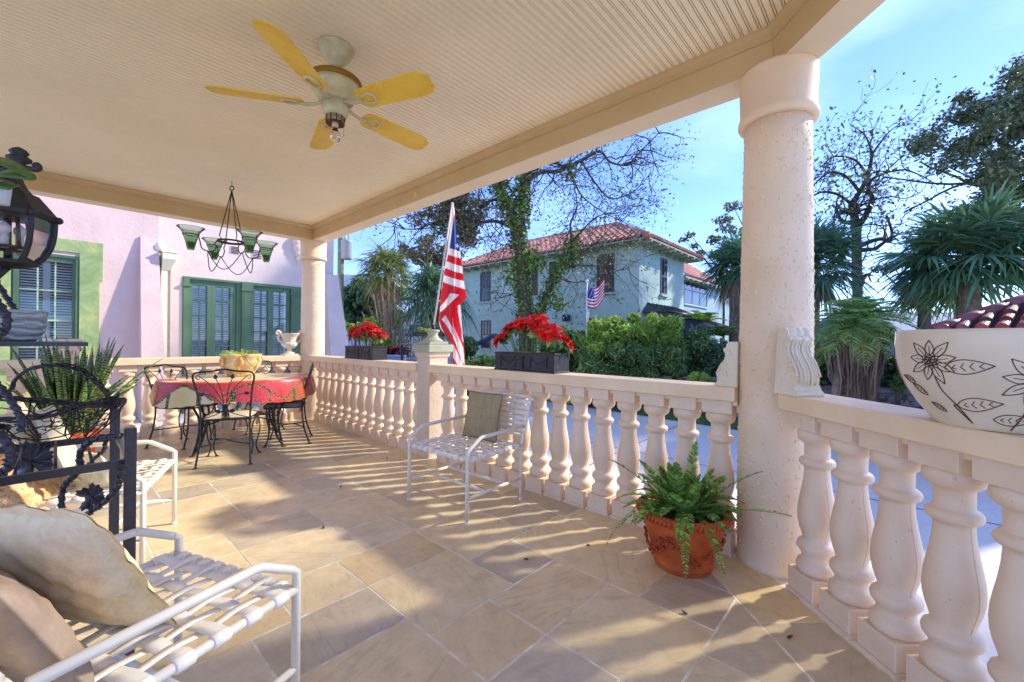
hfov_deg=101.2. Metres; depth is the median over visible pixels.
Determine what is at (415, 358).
garden wall
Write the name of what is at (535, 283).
window
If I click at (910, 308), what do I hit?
fan palm
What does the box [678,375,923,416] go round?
block wall
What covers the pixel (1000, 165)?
oak tree
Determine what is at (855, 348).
date palm
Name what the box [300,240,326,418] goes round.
porch column
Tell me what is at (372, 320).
shrub
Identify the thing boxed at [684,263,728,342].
teal wing house
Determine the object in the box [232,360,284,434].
iron chair
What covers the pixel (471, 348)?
shrub
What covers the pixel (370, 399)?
balustrade
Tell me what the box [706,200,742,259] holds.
sparse tree
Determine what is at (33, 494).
cushion
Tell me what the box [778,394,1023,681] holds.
balustrade
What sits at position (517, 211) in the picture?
ivy clad tree
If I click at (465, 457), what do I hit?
strap armchair
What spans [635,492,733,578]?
terracotta pot
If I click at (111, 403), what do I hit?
wire basket
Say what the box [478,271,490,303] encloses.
window
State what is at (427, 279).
fan palm
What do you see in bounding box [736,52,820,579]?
porch column
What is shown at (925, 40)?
sky
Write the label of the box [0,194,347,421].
pink house
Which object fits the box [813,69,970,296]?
bare tree
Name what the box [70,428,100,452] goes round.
snake plant pot
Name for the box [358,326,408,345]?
distant house
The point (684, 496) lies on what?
fern
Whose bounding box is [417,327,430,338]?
arching palm
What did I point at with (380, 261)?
fan palm
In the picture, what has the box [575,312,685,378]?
shrub
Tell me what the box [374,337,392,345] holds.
shrub
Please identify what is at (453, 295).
porch flag
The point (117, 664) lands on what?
strap armchair
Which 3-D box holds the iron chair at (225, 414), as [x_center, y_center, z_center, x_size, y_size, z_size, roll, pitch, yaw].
[-3.009,0.775,4.484,0.568,0.998,0.554,1,0,-22]
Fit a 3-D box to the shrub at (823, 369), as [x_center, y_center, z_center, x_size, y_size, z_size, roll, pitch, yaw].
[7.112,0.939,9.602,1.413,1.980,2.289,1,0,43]
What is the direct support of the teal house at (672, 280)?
on the ground
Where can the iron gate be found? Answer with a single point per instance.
(410, 336)
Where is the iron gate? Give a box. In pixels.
[400,324,419,393]
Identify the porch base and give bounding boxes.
[45,419,905,681]
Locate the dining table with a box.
[189,402,285,457]
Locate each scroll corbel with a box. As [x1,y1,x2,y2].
[714,342,739,386]
[774,327,824,396]
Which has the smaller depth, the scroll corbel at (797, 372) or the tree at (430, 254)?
the scroll corbel at (797, 372)
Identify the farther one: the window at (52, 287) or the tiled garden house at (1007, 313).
the window at (52, 287)
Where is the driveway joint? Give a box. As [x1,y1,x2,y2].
[570,425,998,524]
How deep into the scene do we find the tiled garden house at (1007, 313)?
5.76 m
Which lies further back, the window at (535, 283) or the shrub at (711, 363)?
the window at (535, 283)
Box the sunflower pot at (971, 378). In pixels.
[894,328,1023,434]
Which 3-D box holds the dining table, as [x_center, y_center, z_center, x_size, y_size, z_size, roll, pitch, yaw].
[-3.364,0.865,5.210,1.560,0.818,1.320,1,0,-33]
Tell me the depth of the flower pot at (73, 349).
4.87 m
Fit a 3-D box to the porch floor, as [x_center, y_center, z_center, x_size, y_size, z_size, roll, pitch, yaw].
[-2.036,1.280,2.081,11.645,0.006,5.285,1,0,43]
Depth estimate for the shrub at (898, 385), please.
8.15 m
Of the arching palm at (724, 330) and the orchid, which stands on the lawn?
the arching palm at (724, 330)
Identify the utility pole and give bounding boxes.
[337,234,352,311]
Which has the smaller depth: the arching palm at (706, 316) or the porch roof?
the porch roof
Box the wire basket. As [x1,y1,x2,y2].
[0,363,126,446]
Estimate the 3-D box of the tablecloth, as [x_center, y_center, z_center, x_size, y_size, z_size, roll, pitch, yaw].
[-3.361,0.590,5.215,1.750,0.285,1.466,1,0,-33]
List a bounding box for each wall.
[387,355,405,360]
[396,336,452,363]
[550,371,672,410]
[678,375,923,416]
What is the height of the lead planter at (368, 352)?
0.177 m
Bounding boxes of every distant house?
[344,275,369,345]
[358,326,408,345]
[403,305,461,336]
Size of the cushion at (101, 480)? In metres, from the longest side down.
0.451 x 0.294 x 0.142 m
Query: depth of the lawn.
10.15 m
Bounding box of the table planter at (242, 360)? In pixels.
[219,349,267,376]
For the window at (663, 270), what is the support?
in the teal house at (672, 280)
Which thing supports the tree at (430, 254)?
on the ground
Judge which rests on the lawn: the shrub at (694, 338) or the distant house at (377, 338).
the shrub at (694, 338)
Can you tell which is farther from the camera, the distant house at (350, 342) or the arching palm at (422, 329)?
the distant house at (350, 342)
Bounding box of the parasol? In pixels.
[680,315,728,335]
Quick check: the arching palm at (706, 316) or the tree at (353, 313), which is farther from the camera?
the tree at (353, 313)
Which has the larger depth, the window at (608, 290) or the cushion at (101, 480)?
the window at (608, 290)
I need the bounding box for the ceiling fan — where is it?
[204,18,434,149]
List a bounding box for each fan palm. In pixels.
[341,238,419,339]
[379,254,484,384]
[695,228,741,341]
[814,211,882,345]
[851,177,1023,327]
[877,262,985,328]
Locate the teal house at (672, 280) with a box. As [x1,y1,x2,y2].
[462,214,704,371]
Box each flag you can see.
[431,202,465,364]
[588,279,604,308]
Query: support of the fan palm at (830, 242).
on the ground
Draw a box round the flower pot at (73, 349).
[42,339,82,358]
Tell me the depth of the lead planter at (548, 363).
3.61 m
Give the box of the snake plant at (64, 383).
[5,333,164,434]
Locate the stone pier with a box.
[412,329,452,458]
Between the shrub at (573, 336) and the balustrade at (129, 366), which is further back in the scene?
the shrub at (573, 336)
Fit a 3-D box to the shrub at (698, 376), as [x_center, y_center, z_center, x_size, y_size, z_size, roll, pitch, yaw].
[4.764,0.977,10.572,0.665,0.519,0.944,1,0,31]
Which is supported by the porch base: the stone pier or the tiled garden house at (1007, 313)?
the stone pier
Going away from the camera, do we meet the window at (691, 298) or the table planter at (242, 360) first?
the table planter at (242, 360)
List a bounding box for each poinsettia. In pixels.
[346,321,387,345]
[492,313,574,352]
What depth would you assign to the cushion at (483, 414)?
3.56 m
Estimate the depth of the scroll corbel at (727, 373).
2.57 m
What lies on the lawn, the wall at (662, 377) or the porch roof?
the wall at (662, 377)
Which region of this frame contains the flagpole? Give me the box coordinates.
[585,279,588,333]
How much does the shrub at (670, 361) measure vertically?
1.956 m
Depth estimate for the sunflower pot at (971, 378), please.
1.30 m
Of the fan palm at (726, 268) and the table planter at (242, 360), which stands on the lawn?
the fan palm at (726, 268)
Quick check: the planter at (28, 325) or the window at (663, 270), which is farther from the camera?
the window at (663, 270)
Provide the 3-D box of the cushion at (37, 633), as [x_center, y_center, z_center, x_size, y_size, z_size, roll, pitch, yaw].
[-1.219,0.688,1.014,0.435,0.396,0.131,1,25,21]
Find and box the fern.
[605,440,791,581]
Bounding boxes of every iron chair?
[143,364,218,449]
[191,368,262,469]
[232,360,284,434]
[263,363,313,447]
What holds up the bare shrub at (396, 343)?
on the driveway
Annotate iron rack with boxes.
[0,280,136,655]
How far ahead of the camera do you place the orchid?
1.30 m
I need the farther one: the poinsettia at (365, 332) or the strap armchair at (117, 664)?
the poinsettia at (365, 332)
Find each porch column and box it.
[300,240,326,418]
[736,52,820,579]
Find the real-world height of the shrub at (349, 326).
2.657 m
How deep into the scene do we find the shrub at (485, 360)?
11.91 m
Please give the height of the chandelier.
1.058 m
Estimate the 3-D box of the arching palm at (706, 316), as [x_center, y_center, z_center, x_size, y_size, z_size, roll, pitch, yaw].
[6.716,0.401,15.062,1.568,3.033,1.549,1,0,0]
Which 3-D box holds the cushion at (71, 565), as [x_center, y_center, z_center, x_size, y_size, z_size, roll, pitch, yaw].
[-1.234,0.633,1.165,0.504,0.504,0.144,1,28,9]
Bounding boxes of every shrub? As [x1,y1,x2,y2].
[345,321,362,345]
[360,273,418,357]
[362,316,383,345]
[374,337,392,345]
[451,334,478,396]
[465,352,494,366]
[537,325,585,371]
[573,339,695,406]
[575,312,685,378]
[678,323,721,374]
[686,370,714,382]
[694,340,729,376]
[814,340,843,386]
[878,351,899,387]
[888,372,908,394]
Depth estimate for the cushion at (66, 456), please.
2.23 m
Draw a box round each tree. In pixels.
[344,276,406,345]
[355,120,699,351]
[397,234,465,302]
[678,231,724,340]
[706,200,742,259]
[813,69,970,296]
[868,235,922,329]
[883,52,1023,297]
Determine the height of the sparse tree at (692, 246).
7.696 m
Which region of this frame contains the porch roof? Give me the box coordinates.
[0,0,885,241]
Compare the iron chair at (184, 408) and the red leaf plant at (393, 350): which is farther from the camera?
the red leaf plant at (393, 350)
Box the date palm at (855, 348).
[814,296,920,401]
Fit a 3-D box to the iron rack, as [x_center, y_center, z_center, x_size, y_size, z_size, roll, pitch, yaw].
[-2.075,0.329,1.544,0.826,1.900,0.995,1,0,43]
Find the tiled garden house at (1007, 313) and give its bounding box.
[929,294,1023,328]
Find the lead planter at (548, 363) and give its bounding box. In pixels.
[494,351,569,373]
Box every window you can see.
[10,252,79,359]
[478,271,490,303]
[479,320,491,350]
[531,269,538,297]
[597,253,615,294]
[660,258,669,297]
[684,274,707,308]
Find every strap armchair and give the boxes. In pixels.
[0,412,176,564]
[0,528,300,681]
[407,388,531,523]
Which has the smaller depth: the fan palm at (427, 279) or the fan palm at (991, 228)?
the fan palm at (991, 228)
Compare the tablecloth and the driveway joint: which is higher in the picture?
the tablecloth
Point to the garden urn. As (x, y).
(289, 342)
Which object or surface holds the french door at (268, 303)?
in the pink house at (138, 285)
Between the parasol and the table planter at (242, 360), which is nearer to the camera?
the table planter at (242, 360)
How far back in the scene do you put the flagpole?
12.29 m
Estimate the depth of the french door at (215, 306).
10.67 m
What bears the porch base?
on the driveway
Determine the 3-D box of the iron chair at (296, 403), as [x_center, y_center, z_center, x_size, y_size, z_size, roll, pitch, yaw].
[-2.833,0.776,5.350,0.555,0.998,0.568,1,0,-23]
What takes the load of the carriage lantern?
attached to the iron rack
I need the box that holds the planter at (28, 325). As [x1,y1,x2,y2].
[0,309,48,340]
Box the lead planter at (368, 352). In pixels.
[344,346,387,359]
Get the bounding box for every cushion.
[0,452,59,507]
[0,505,176,626]
[0,571,94,681]
[3,405,77,485]
[32,408,80,481]
[60,452,121,491]
[462,390,502,442]
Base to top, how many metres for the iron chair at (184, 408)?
0.998 m
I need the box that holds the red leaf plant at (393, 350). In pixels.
[376,345,409,356]
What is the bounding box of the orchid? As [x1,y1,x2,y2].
[0,157,36,205]
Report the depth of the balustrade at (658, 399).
3.23 m
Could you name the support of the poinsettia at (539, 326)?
in the lead planter at (548, 363)
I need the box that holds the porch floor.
[39,409,892,681]
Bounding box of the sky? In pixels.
[333,0,1023,317]
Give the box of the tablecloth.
[149,373,316,408]
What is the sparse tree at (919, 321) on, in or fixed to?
on the ground
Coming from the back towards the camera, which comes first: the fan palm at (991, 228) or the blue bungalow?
the blue bungalow
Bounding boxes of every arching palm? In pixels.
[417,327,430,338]
[683,310,727,320]
[704,322,739,344]
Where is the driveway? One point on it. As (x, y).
(989, 545)
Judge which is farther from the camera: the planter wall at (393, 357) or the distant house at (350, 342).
the distant house at (350, 342)
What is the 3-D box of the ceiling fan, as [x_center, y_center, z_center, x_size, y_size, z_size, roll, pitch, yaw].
[-1.075,-1.535,2.665,1.351,0.589,1.307,1,0,43]
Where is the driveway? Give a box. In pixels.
[133,385,1001,681]
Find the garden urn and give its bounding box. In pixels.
[275,330,300,355]
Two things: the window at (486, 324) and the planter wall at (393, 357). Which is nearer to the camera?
the planter wall at (393, 357)
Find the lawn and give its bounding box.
[546,398,737,429]
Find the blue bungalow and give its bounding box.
[820,312,952,354]
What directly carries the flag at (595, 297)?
attached to the flagpole
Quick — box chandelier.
[176,186,277,274]
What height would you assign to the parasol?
2.804 m
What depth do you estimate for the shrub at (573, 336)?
12.71 m
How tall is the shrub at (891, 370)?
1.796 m
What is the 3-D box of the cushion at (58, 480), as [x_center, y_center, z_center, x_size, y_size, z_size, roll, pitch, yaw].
[-2.639,0.604,2.402,0.081,0.443,0.502,-23,11,-25]
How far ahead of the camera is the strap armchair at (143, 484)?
2.55 m
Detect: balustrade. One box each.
[0,355,304,443]
[308,355,417,453]
[428,364,738,556]
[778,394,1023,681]
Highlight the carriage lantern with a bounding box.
[0,147,63,278]
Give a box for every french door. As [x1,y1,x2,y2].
[189,279,240,374]
[253,286,290,372]
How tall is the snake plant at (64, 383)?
0.940 m

